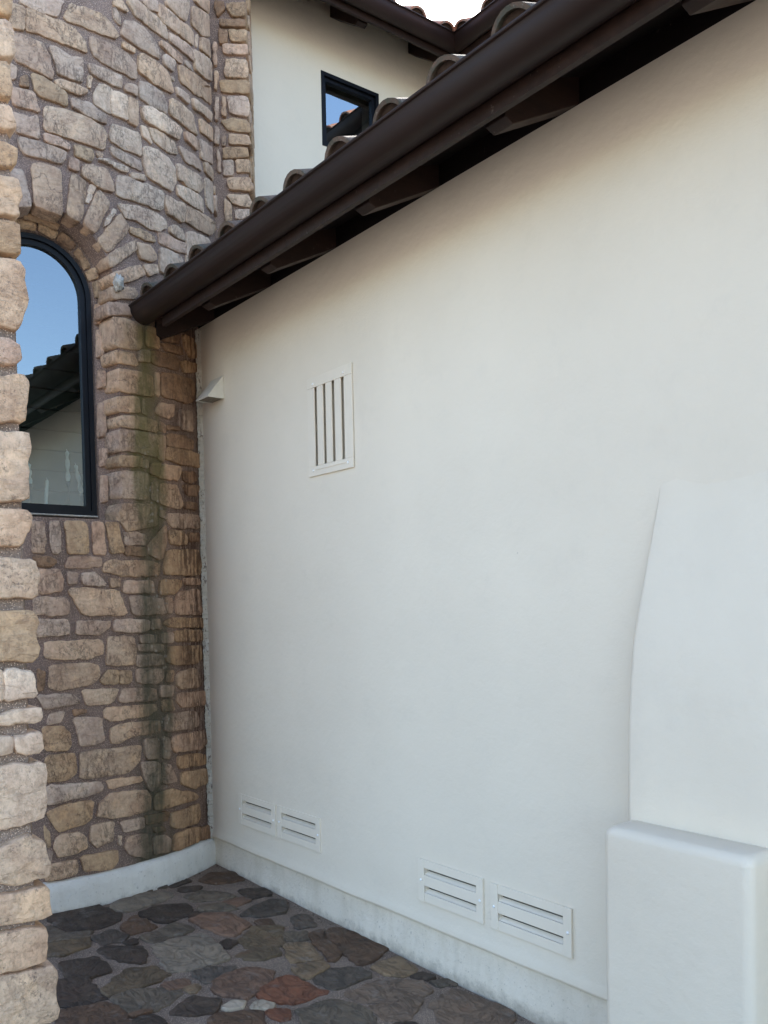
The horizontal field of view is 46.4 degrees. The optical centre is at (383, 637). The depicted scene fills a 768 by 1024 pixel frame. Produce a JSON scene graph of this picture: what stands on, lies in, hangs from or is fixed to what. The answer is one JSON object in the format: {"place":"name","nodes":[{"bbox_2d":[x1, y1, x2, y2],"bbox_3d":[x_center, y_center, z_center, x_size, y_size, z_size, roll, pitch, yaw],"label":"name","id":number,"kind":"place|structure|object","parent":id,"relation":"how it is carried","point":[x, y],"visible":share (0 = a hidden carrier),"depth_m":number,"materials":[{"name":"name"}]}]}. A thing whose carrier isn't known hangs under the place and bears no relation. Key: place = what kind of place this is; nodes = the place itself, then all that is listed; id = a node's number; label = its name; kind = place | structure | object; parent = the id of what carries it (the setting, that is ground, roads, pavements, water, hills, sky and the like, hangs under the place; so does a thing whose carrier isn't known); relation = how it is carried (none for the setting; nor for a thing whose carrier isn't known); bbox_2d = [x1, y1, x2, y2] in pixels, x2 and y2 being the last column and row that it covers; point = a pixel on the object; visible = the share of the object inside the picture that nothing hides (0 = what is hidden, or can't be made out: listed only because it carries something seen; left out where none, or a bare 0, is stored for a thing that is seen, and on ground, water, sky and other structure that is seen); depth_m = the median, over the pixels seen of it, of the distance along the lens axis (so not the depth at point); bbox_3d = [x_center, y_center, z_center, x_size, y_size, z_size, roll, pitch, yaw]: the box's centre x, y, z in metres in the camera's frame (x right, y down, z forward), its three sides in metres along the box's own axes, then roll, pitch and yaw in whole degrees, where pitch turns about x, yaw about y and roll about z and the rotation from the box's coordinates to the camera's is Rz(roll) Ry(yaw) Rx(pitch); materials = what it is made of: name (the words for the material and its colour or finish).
{"place":"outdoors","nodes":[
{"label":"outdoors","id":0,"kind":"place"},
{"bbox_2d":[0,0,59,1023],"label":"stone pillar","id":1,"kind":"structure","parent":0,"point":[28,978],"depth_m":2.44,"materials":[{"name":"beige stone"}]},
{"bbox_2d":[396,0,483,25],"label":"sky","id":2,"kind":"structure","parent":0,"point":[452,11],"materials":[{"name":"white"}]},
{"label":"ground","id":3,"kind":"structure","parent":0,"visible":0},
{"bbox_2d":[9,0,217,913],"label":"stone tower","id":4,"kind":"structure","parent":3,"relation":"on","point":[111,138],"depth_m":4.95,"materials":[{"name":"brown stone"}]},
{"bbox_2d":[28,462,32,502],"bbox_3d":[-1.965,-0.745,4.979,0.068,0.466,0.070,-3,2,-37],"label":"candlestick","id":5,"kind":"object","parent":4,"relation":"on","point":[30,482],"visible":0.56,"depth_m":4.97,"materials":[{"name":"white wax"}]},
{"bbox_2d":[44,479,48,503],"bbox_3d":[-1.899,-0.707,5.030,0.068,0.385,0.070,-3,2,-37],"label":"candlestick","id":6,"kind":"object","parent":4,"relation":"on","point":[46,492],"visible":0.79,"depth_m":5.02,"materials":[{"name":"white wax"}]},
{"bbox_2d":[20,232,97,517],"bbox_3d":[-1.859,-1.400,4.789,0.602,1.486,0.063,-3,2,-37],"label":"arched window","id":7,"kind":"structure","parent":4,"relation":"in","point":[89,510],"depth_m":4.93,"materials":[{"name":"black metal"}]},
{"bbox_2d":[65,449,70,504],"bbox_3d":[-1.798,-0.797,5.106,0.068,0.555,0.070,-3,2,-37],"label":"candlestick","id":8,"kind":"object","parent":4,"relation":"on","point":[67,465],"visible":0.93,"depth_m":5.09,"materials":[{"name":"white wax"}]},
{"bbox_2d":[74,464,83,517],"bbox_3d":[-1.740,-0.763,5.151,0.072,0.483,0.070,-3,2,-37],"label":"candlestick","id":9,"kind":"object","parent":4,"relation":"on","point":[80,488],"visible":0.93,"depth_m":5.14,"materials":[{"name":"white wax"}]},
{"bbox_2d":[38,864,534,1023],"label":"patio","id":10,"kind":"structure","parent":3,"relation":"on","point":[189,950],"depth_m":3.94,"materials":[{"name":"stone"}]},
{"bbox_2d":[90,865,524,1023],"bbox_3d":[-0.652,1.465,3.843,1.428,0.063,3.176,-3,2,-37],"label":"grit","id":11,"kind":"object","parent":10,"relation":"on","point":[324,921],"visible":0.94,"depth_m":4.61,"materials":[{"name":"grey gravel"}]},
{"bbox_2d":[251,0,538,196],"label":"storey","id":12,"kind":"object","parent":3,"relation":"on","point":[325,73],"visible":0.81,"depth_m":6.84,"materials":[{"name":"beige paint"}]},
{"bbox_2d":[209,0,255,239],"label":"stone pier","id":13,"kind":"structure","parent":12,"relation":"attached to","point":[232,95],"depth_m":5.91,"materials":[{"name":"beige stone"}]},
{"bbox_2d":[321,70,378,146],"bbox_3d":[-0.332,-4.105,7.176,0.656,0.668,0.244,-3,2,-37],"label":"window","id":14,"kind":"structure","parent":12,"relation":"in","point":[340,117],"depth_m":7.24,"materials":[{"name":"black glass"}]},
{"bbox_2d":[128,0,767,1023],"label":"stucco wing","id":15,"kind":"structure","parent":3,"relation":"on","point":[490,606],"depth_m":3.31,"materials":[{"name":"white paint"}]},
{"bbox_2d":[196,376,223,403],"bbox_3d":[-1.023,-1.463,5.251,0.104,0.135,0.155,-3,2,-37],"label":"wall light","id":16,"kind":"object","parent":15,"relation":"attached to","point":[213,391],"visible":1,"depth_m":5.22,"materials":[{"name":"beige paint"}]},
{"bbox_2d":[238,793,276,836],"bbox_3d":[-0.714,1.000,5.084,0.039,0.178,0.420,-3,2,-37],"label":"wall vent","id":17,"kind":"object","parent":15,"relation":"attached to","point":[256,814],"depth_m":5.08,"materials":[{"name":"white metal"}]},
{"bbox_2d":[277,805,320,852],"bbox_3d":[-0.443,1.004,4.729,0.039,0.178,0.419,-3,2,-37],"label":"wall vent","id":18,"kind":"object","parent":15,"relation":"attached to","point":[299,828],"depth_m":4.72,"materials":[{"name":"white metal"}]},
{"bbox_2d":[307,362,353,477],"bbox_3d":[-0.257,-1.052,4.365,0.036,0.489,0.386,-3,2,-37],"label":"wall vent","id":19,"kind":"object","parent":15,"relation":"attached to","point":[330,422],"depth_m":4.36,"materials":[{"name":"white metal"}]},
{"bbox_2d":[418,858,483,923],"bbox_3d":[0.285,1.060,3.779,0.039,0.185,0.408,-3,2,-37],"label":"wall vent","id":20,"kind":"object","parent":15,"relation":"attached to","point":[458,892],"depth_m":3.77,"materials":[{"name":"white metal"}]},
{"bbox_2d":[490,882,572,958],"bbox_3d":[0.563,1.069,3.416,0.039,0.183,0.417,-3,2,-37],"label":"wall vent","id":21,"kind":"object","parent":15,"relation":"attached to","point":[543,923],"depth_m":3.40,"materials":[{"name":"white metal"}]}
]}

